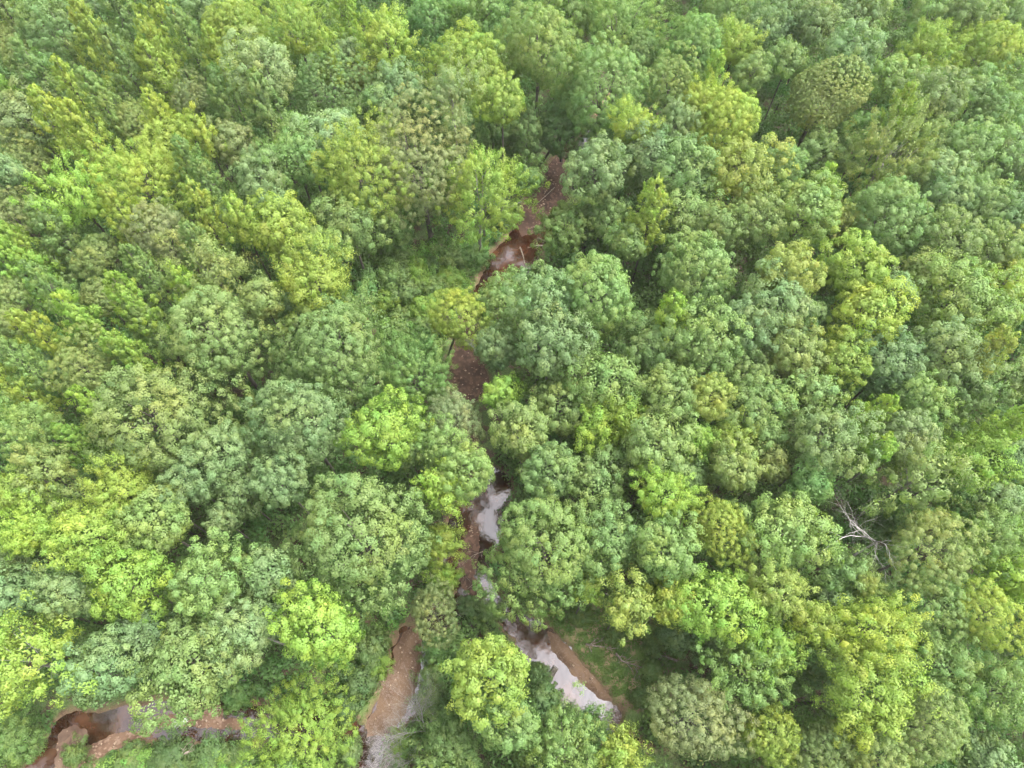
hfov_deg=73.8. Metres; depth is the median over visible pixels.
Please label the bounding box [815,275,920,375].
rounded tree
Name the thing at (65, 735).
muddy bed
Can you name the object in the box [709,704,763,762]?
rounded tree
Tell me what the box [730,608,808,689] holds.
ragged tree
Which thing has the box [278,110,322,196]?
rounded tree
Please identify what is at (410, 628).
pebbles
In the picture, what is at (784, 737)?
feathery tree
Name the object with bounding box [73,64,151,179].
pointed tree
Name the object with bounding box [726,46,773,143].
rounded tree
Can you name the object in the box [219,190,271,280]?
pointed tree
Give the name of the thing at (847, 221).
ragged tree
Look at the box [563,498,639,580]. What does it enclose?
rounded tree
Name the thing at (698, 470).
rounded tree
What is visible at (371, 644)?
shrub
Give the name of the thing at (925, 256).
rounded tree
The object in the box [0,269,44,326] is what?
feathery tree
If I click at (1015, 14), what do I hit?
rounded tree
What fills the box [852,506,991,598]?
feathery tree
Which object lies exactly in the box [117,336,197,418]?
pointed tree
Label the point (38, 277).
pointed tree
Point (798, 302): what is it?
rounded tree
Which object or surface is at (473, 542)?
muddy bed
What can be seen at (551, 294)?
rounded tree
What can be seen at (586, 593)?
ragged tree
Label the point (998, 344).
pointed tree
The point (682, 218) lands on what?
rounded tree
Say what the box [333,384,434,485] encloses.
rounded tree
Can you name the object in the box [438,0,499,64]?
ragged tree
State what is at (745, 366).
rounded tree
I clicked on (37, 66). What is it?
pointed tree
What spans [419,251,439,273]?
shrub
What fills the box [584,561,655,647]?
ragged tree
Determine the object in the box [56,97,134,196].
pointed tree
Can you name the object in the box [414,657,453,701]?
shrub
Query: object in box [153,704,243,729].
gravel bed
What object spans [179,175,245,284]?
pointed tree
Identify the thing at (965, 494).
rounded tree
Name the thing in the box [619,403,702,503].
rounded tree
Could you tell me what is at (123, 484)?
ragged tree
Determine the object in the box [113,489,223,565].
rounded tree
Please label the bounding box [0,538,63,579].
feathery tree
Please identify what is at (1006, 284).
ragged tree
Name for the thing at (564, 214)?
rounded tree
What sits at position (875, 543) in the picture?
dead tree
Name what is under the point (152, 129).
rounded tree
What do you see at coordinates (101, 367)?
feathery tree
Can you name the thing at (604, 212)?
rounded tree
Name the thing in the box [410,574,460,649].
feathery tree
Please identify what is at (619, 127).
ragged tree
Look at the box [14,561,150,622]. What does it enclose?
rounded tree
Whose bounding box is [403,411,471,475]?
rounded tree
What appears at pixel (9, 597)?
rounded tree
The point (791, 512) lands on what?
rounded tree
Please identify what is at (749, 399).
rounded tree
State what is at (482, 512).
creek water
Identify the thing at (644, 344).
rounded tree
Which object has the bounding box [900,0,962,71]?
rounded tree
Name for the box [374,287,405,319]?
shrub
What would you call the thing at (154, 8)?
pointed tree
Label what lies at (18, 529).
ragged tree
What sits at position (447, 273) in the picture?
shrub
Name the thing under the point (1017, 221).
rounded tree
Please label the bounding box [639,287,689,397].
pointed tree
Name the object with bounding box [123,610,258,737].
rounded tree
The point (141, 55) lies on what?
pointed tree
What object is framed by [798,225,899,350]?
rounded tree
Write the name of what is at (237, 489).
rounded tree
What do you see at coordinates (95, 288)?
feathery tree
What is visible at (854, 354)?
rounded tree
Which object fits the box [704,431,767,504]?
rounded tree
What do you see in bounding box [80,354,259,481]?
rounded tree
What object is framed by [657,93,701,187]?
rounded tree
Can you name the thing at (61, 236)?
pointed tree
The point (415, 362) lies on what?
ragged tree
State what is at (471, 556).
sunken branch
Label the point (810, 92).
domed tree
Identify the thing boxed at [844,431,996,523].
open branched tree
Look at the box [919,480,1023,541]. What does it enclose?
rounded tree
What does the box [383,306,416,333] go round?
shrub
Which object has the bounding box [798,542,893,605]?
ragged tree
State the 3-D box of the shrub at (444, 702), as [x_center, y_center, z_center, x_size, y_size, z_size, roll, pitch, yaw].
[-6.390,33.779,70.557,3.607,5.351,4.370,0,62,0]
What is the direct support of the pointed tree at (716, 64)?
on the ground at (630, 710)
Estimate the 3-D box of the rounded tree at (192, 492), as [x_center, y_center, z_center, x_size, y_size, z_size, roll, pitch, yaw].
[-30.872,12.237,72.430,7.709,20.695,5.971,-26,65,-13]
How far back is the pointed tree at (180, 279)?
74.74 m
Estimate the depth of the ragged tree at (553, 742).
59.76 m
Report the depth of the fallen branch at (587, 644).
74.95 m
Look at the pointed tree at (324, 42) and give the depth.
91.14 m
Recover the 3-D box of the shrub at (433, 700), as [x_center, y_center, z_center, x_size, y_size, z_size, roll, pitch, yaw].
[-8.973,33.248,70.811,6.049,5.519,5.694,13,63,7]
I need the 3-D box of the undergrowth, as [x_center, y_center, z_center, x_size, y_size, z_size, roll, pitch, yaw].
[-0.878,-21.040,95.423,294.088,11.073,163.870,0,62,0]
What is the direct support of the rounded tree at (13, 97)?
on the ground at (630, 710)
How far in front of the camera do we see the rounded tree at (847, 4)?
98.12 m
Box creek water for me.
[24,68,643,767]
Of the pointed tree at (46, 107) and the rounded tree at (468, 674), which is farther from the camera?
the pointed tree at (46, 107)
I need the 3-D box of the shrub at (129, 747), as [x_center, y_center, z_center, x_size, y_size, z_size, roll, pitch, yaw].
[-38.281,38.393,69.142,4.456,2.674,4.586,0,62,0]
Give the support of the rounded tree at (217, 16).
on the ground at (630, 710)
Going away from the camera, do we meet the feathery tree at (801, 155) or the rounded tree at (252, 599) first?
the rounded tree at (252, 599)
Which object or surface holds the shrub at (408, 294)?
on the ground at (630, 710)
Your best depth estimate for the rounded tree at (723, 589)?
59.77 m
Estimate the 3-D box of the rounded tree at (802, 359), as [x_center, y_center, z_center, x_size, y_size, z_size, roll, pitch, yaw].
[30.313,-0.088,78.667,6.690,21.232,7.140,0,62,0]
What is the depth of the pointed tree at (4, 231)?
79.50 m
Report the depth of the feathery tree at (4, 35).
99.04 m
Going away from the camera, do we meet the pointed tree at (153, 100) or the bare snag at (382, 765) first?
the bare snag at (382, 765)
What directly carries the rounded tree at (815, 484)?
on the ground at (630, 710)
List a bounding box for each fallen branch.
[180,732,209,758]
[586,636,619,654]
[615,653,641,673]
[654,652,677,665]
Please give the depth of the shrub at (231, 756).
68.81 m
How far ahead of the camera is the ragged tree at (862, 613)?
57.31 m
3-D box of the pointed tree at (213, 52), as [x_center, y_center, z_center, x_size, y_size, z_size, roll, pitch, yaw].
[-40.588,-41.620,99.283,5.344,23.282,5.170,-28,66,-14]
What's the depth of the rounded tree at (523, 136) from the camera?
97.55 m
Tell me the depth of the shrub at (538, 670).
71.73 m
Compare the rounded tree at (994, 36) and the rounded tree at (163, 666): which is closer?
the rounded tree at (163, 666)
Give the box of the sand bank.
[547,631,611,701]
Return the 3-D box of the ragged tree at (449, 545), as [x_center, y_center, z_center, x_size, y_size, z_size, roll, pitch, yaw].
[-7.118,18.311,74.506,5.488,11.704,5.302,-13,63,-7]
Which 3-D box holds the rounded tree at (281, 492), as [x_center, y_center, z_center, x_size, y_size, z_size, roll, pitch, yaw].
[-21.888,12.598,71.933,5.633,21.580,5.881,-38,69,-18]
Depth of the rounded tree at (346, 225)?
82.43 m
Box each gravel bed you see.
[76,731,152,767]
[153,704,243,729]
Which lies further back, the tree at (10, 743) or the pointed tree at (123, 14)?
the pointed tree at (123, 14)
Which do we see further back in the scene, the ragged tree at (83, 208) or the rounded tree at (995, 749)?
the ragged tree at (83, 208)
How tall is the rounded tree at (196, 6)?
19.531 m
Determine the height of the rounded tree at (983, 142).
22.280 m
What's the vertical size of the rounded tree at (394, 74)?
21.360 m
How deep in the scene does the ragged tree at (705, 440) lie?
68.40 m
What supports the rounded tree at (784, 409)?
on the ground at (630, 710)
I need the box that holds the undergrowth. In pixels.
[0,0,1023,767]
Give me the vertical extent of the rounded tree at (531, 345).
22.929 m
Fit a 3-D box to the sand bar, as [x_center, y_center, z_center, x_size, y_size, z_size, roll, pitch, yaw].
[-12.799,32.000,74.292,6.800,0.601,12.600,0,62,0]
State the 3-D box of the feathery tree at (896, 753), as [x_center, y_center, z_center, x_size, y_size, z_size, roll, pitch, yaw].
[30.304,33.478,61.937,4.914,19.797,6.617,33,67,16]
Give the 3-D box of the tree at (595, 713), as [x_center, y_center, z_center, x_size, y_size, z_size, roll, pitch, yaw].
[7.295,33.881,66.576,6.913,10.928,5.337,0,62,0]
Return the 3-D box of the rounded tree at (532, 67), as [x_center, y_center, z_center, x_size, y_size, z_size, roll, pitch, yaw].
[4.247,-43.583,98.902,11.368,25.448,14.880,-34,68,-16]
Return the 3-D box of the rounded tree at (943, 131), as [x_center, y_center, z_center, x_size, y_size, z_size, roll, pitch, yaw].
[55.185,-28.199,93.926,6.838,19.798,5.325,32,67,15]
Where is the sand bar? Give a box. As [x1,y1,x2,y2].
[366,626,421,736]
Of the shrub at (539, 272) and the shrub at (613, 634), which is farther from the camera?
the shrub at (539, 272)
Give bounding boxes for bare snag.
[352,723,422,767]
[356,662,442,767]
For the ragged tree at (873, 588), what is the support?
on the ground at (630, 710)
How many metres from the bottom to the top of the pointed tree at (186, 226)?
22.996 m
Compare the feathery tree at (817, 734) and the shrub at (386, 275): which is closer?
the feathery tree at (817, 734)
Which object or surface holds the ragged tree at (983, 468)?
on the ground at (630, 710)
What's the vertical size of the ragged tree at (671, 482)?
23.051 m
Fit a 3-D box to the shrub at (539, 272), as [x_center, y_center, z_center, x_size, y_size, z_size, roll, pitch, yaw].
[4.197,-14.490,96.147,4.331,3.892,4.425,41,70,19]
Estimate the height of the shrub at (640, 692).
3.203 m
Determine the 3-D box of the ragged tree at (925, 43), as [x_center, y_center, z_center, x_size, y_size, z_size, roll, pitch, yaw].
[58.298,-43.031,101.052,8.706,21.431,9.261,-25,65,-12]
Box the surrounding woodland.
[0,0,1023,767]
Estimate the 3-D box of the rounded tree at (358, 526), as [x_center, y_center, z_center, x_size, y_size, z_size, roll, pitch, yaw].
[-14.968,17.188,67.534,16.734,24.811,14.134,0,62,0]
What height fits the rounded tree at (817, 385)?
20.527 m
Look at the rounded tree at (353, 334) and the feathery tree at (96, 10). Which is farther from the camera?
the feathery tree at (96, 10)
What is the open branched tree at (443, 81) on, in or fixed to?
on the ground at (630, 710)
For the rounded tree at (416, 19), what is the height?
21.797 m
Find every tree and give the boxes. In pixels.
[0,0,55,82]
[0,23,38,81]
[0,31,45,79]
[0,71,71,174]
[0,74,67,175]
[0,127,84,230]
[0,152,75,247]
[0,185,66,271]
[0,218,65,287]
[0,234,90,339]
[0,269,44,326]
[0,303,82,381]
[0,335,86,413]
[0,363,81,435]
[0,386,90,463]
[0,420,108,499]
[0,453,88,530]
[0,481,112,565]
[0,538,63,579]
[0,558,107,631]
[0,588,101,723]
[0,700,49,767]
[3,307,104,391]
[6,135,143,280]
[6,423,100,513]
[7,0,102,97]
[9,32,90,116]
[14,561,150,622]
[17,257,124,363]
[22,194,118,303]
[22,491,176,579]
[25,82,107,175]
[33,198,100,271]
[35,351,95,400]
[41,321,155,428]
[49,53,115,151]
[49,287,108,346]
[49,422,114,471]
[55,621,168,711]
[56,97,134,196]
[63,384,115,437]
[66,0,147,129]
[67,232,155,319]
[68,127,204,229]
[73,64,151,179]
[75,437,195,536]
[76,276,164,364]
[78,540,205,629]
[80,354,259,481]
[82,0,138,83]
[96,24,159,117]
[96,181,166,274]
[97,0,161,76]
[98,327,153,381]
[101,269,199,382]
[104,599,182,659]
[111,98,181,196]
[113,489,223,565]
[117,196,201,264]
[117,242,200,340]
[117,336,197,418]
[121,300,203,389]
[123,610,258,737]
[132,0,206,114]
[132,11,193,122]
[134,35,200,148]
[134,478,219,540]
[135,105,194,182]
[139,86,191,171]
[150,228,265,347]
[154,442,247,526]
[155,284,296,389]
[162,0,223,115]
[164,259,221,338]
[164,526,264,622]
[169,66,233,179]
[169,132,242,255]
[173,418,261,491]
[178,217,245,318]
[179,100,251,229]
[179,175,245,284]
[180,0,243,40]
[184,153,250,263]
[197,24,245,120]
[199,590,289,678]
[200,0,273,71]
[200,492,252,541]
[204,111,259,166]
[206,61,253,143]
[215,468,282,531]
[215,660,359,767]
[217,25,296,121]
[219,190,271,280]
[223,553,272,607]
[227,144,290,199]
[236,188,315,285]
[237,377,359,479]
[237,543,297,606]
[238,275,296,360]
[239,119,327,226]
[240,65,302,201]
[243,0,335,109]
[248,446,323,529]
[249,182,297,262]
[260,576,365,667]
[268,218,356,353]
[268,292,385,414]
[272,470,443,625]
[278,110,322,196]
[279,291,321,351]
[286,101,367,221]
[289,0,347,32]
[291,45,372,161]
[291,224,352,325]
[305,99,415,253]
[307,184,399,291]
[317,25,351,99]
[317,278,383,360]
[325,93,386,179]
[327,0,368,90]
[332,32,361,105]
[333,51,381,95]
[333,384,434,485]
[350,0,430,126]
[353,74,475,245]
[361,82,403,184]
[366,329,457,428]
[371,54,423,175]
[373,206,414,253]
[392,428,429,489]
[401,705,483,767]
[403,0,460,84]
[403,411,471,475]
[409,456,472,524]
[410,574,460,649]
[415,16,520,153]
[420,140,550,250]
[420,518,470,568]
[421,39,489,212]
[421,560,465,599]
[424,285,498,361]
[425,383,485,455]
[434,441,495,501]
[437,633,530,731]
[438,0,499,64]
[438,103,489,200]
[442,0,512,76]
[463,103,526,178]
[467,70,526,198]
[467,676,542,754]
[472,497,606,632]
[473,317,521,376]
[474,269,525,348]
[479,371,527,419]
[487,395,550,480]
[488,0,594,152]
[502,259,574,382]
[505,101,547,167]
[508,152,548,201]
[515,440,578,506]
[516,298,599,386]
[525,678,559,726]
[525,680,609,767]
[527,200,605,268]
[527,370,589,440]
[532,98,601,163]
[536,0,612,74]
[554,31,649,137]
[554,340,647,421]
[554,700,624,759]
[555,249,641,365]
[559,129,626,254]
[563,444,629,529]
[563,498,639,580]
[569,572,604,614]
[571,400,624,455]
[577,187,639,246]
[580,0,675,92]
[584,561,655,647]
[585,438,624,468]
[594,718,655,767]
[597,392,649,468]
[602,220,649,272]
[605,93,667,211]
[609,115,699,211]
[616,173,675,293]
[617,307,688,384]
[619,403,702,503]
[627,29,658,103]
[627,505,706,587]
[627,557,683,604]
[629,455,707,529]
[634,358,699,421]
[637,176,729,289]
[639,40,700,129]
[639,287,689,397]
[641,570,703,631]
[646,672,760,764]
[648,132,721,252]
[649,7,724,124]
[651,230,737,325]
[654,619,702,660]
[656,561,768,651]
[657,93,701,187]
[660,294,753,390]
[666,455,712,500]
[676,72,741,158]
[679,415,721,464]
[683,371,738,442]
[684,626,734,670]
[687,48,725,158]
[688,491,758,567]
[689,81,761,173]
[691,635,817,719]
[692,198,752,266]
[701,0,766,66]
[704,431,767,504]
[705,131,799,208]
[707,347,783,431]
[708,370,780,465]
[709,13,769,85]
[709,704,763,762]
[710,405,764,467]
[712,291,790,370]
[716,174,796,290]
[720,489,844,572]
[722,413,799,489]
[724,540,777,592]
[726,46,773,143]
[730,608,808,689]
[731,0,786,101]
[731,440,791,505]
[736,237,827,357]
[736,257,820,362]
[736,541,823,629]
[740,697,803,767]
[747,375,809,430]
[748,0,813,93]
[748,144,812,215]
[755,34,809,141]
[762,316,831,384]
[767,400,890,497]
[768,167,847,251]
[773,715,862,767]
[774,0,849,113]
[781,54,873,180]
[783,599,860,670]
[784,161,837,252]
[784,300,835,359]
[784,632,847,695]
[786,452,835,506]
[787,366,850,418]
[787,576,857,624]
[792,633,948,756]
[793,124,864,181]
[797,491,931,591]
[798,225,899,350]
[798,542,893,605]
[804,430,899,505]
[804,722,920,767]
[805,590,933,673]
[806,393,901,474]
[810,261,842,296]
[812,325,874,400]
[814,16,888,131]
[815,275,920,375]
[817,0,884,67]
[817,199,869,260]
[830,77,972,201]
[830,111,891,196]
[830,173,944,299]
[832,408,943,494]
[840,317,929,410]
[842,81,917,201]
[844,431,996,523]
[848,0,893,39]
[848,567,889,600]
[851,53,929,115]
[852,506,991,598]
[857,686,971,767]
[859,617,1000,707]
[861,504,909,544]
[862,562,979,649]
[872,64,975,196]
[876,265,926,319]
[878,244,950,320]
[885,487,986,543]
[886,369,964,429]
[887,146,980,243]
[888,209,939,269]
[891,161,985,268]
[895,17,968,87]
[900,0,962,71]
[901,314,1013,402]
[903,112,972,184]
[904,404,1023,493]
[904,496,1023,585]
[905,247,1023,352]
[908,114,1023,233]
[908,414,1023,501]
[910,202,994,276]
[914,60,1013,180]
[916,727,1023,767]
[918,648,1023,737]
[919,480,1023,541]
[922,323,1020,405]
[924,0,1009,87]
[925,407,969,443]
[926,435,1023,506]
[929,547,1023,614]
[930,360,1023,436]
[932,577,1023,660]
[935,215,1023,311]
[939,171,1015,251]
[945,13,1023,94]
[945,180,1023,288]
[962,223,1023,321]
[966,77,1023,149]
[971,344,1023,410]
[972,0,1023,76]
[976,287,1023,331]
[983,125,1023,186]
[985,51,1023,118]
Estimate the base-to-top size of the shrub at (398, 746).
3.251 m
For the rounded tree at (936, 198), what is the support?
on the ground at (630, 710)
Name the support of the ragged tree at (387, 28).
on the ground at (630, 710)
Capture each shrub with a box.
[59,730,94,767]
[109,738,150,767]
[144,726,194,767]
[180,726,237,767]
[219,676,257,717]
[219,734,255,767]
[328,688,364,732]
[332,661,380,704]
[332,733,362,767]
[350,628,392,676]
[359,651,394,683]
[366,250,409,302]
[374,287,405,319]
[377,242,420,274]
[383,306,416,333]
[385,719,419,766]
[386,256,427,313]
[398,253,435,291]
[403,293,439,322]
[404,670,447,734]
[406,330,434,355]
[408,308,445,350]
[412,624,458,682]
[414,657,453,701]
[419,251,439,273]
[419,273,450,304]
[420,662,435,679]
[428,235,474,274]
[436,264,469,290]
[438,689,465,725]
[454,590,482,625]
[456,242,495,272]
[472,589,506,638]
[483,196,520,228]
[502,724,547,767]
[504,157,540,192]
[526,660,553,686]
[531,264,556,287]
[538,677,564,708]
[552,699,583,733]
[565,599,596,629]
[600,624,626,651]
[629,685,653,712]
[638,654,664,684]
[639,622,667,663]
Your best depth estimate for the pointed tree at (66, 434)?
67.50 m
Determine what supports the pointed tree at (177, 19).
on the ground at (630, 710)
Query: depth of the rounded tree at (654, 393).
68.34 m
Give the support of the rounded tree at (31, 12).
on the ground at (630, 710)
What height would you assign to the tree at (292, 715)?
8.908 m
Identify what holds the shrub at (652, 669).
on the ground at (630, 710)
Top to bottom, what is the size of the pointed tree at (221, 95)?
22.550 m
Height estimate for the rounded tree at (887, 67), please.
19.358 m
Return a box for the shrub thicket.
[96,223,517,767]
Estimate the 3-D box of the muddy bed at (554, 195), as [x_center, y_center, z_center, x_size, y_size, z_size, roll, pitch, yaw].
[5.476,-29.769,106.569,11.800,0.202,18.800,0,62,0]
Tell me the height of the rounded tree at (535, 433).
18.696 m
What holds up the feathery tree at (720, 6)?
on the ground at (630, 710)
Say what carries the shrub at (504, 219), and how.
on the ground at (630, 710)
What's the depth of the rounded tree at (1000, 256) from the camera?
78.01 m
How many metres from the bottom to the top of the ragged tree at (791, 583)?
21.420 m
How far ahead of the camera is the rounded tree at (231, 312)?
72.62 m
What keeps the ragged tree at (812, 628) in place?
on the ground at (630, 710)
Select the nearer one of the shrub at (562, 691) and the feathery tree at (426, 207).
the shrub at (562, 691)
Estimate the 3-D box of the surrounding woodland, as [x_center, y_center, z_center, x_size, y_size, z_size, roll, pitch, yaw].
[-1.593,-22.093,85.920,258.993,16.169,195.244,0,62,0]
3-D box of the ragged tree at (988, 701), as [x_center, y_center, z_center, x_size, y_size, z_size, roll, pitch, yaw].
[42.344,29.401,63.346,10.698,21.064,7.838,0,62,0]
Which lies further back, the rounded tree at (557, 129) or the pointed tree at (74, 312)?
the rounded tree at (557, 129)
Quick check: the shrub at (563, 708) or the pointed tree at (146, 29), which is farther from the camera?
the pointed tree at (146, 29)
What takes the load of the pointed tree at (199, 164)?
on the ground at (630, 710)
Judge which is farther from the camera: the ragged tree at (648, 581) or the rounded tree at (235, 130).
the rounded tree at (235, 130)
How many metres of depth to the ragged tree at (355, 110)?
92.18 m
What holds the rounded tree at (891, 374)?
on the ground at (630, 710)
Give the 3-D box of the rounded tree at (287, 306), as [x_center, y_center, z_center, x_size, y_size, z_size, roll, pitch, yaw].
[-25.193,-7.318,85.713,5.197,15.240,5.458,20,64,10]
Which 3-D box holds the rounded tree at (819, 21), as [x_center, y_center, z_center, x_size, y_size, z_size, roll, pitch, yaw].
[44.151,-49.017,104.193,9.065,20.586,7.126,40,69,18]
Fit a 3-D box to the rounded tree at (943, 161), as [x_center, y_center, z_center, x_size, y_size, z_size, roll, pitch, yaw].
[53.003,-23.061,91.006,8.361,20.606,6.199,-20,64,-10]
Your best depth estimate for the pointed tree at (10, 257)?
78.71 m
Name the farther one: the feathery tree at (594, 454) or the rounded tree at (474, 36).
the rounded tree at (474, 36)
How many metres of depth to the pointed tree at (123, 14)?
98.87 m
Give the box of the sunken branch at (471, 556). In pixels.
[458,551,482,567]
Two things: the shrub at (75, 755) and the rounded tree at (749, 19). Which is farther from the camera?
the rounded tree at (749, 19)
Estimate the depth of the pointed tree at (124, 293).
71.84 m
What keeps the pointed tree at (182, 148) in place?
on the ground at (630, 710)
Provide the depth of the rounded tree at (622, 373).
71.23 m
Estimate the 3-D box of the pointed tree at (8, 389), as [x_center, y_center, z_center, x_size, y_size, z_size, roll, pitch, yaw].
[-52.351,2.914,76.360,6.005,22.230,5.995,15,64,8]
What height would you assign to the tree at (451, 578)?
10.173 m
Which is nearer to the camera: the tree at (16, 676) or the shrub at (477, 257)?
the tree at (16, 676)
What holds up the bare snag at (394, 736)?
on the ground at (630, 710)
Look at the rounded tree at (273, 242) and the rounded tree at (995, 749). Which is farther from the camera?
the rounded tree at (273, 242)
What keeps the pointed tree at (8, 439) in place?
on the ground at (630, 710)
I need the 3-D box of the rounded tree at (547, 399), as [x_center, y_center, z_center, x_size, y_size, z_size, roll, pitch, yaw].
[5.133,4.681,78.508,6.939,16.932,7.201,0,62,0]
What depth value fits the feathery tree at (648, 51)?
97.47 m
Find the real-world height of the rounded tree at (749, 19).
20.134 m
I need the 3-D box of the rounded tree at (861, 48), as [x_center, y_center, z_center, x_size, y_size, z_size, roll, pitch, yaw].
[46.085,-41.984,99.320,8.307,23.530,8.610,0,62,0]
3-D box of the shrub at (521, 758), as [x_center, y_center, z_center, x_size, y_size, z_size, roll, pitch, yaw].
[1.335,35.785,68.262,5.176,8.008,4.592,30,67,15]
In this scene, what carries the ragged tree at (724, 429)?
on the ground at (630, 710)
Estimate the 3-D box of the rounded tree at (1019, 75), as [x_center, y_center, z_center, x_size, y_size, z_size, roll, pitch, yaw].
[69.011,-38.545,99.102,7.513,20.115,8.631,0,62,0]
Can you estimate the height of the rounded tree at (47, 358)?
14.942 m
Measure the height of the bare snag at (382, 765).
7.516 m
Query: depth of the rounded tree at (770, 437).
67.92 m
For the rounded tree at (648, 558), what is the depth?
60.67 m
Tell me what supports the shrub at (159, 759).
on the ground at (630, 710)
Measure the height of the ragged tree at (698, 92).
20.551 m
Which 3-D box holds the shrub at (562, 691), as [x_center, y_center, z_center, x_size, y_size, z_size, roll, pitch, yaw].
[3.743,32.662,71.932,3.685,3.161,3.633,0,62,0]
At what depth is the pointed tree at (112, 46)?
91.88 m
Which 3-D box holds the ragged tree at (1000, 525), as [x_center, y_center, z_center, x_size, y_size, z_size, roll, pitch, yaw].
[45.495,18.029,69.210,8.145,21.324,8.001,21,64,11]
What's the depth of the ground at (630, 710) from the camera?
82.35 m
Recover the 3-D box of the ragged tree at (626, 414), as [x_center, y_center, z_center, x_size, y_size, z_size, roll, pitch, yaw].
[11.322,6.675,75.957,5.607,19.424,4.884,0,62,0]
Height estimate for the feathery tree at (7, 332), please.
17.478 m
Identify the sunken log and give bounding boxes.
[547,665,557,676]
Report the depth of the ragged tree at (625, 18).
97.22 m
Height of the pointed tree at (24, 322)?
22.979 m
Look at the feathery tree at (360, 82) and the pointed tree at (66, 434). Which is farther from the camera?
the feathery tree at (360, 82)
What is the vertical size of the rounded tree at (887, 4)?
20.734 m
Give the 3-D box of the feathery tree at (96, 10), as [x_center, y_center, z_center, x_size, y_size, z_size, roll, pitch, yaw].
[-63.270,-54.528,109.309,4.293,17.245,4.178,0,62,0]
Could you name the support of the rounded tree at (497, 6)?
on the ground at (630, 710)
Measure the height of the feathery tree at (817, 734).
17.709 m
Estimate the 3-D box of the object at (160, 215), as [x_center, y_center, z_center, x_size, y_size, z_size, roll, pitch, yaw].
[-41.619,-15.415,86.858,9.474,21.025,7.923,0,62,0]
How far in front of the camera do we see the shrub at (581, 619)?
75.44 m
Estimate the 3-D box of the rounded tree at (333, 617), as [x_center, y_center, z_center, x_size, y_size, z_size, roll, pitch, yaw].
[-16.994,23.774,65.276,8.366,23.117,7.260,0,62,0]
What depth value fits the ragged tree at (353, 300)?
79.35 m
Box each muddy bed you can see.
[54,725,87,767]
[444,344,488,474]
[456,526,488,599]
[516,152,573,235]
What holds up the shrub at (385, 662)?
on the ground at (630, 710)
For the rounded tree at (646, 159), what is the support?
on the ground at (630, 710)
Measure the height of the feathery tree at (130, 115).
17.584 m
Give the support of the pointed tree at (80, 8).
on the ground at (630, 710)
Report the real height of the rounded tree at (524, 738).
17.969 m
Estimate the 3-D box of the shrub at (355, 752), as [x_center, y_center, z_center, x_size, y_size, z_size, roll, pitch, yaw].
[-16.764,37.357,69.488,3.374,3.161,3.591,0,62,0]
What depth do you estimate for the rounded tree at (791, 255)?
73.13 m
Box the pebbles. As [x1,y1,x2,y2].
[56,164,592,762]
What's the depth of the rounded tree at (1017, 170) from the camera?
86.84 m
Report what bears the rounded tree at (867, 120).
on the ground at (630, 710)
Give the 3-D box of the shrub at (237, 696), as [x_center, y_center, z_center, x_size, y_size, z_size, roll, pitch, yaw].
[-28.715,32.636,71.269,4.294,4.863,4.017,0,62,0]
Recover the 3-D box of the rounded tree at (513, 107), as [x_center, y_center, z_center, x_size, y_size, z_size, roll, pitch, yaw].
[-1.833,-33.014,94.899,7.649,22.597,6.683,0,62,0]
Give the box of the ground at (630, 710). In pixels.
[0,0,1023,767]
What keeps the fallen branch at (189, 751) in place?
on the shrub at (208, 749)
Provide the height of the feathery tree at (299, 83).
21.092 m
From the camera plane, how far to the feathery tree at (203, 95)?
92.47 m
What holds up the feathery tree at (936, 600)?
on the ground at (630, 710)
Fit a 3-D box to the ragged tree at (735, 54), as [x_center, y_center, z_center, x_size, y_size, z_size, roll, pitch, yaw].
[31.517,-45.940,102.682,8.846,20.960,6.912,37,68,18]
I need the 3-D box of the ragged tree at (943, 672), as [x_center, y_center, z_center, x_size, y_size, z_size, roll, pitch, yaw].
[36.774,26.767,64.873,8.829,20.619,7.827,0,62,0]
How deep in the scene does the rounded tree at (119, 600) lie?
59.71 m
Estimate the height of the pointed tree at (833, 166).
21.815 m
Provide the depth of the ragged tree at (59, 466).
65.28 m
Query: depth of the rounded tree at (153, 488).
64.16 m
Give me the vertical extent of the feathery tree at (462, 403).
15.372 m
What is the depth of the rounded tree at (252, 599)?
64.52 m
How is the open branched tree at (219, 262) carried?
on the ground at (630, 710)
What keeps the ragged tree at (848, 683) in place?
on the ground at (630, 710)
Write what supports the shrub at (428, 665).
on the ground at (630, 710)
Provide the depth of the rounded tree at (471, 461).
66.20 m
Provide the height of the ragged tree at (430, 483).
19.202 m
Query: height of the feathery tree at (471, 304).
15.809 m
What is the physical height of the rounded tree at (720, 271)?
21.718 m
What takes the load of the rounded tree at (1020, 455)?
on the ground at (630, 710)
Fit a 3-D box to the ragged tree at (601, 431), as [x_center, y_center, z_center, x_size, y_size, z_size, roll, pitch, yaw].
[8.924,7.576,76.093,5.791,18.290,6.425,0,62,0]
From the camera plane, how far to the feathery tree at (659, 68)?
92.23 m
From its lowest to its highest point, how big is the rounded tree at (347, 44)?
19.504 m
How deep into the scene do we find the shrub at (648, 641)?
73.26 m
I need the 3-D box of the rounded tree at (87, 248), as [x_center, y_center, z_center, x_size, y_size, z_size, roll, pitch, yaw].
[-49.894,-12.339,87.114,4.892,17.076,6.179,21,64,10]
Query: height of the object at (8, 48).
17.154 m
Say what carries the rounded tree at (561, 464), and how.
on the ground at (630, 710)
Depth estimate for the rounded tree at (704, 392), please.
68.13 m
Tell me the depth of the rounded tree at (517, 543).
62.48 m
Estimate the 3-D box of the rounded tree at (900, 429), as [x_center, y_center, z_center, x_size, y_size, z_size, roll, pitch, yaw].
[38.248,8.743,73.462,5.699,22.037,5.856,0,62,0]
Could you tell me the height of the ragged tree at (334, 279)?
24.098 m

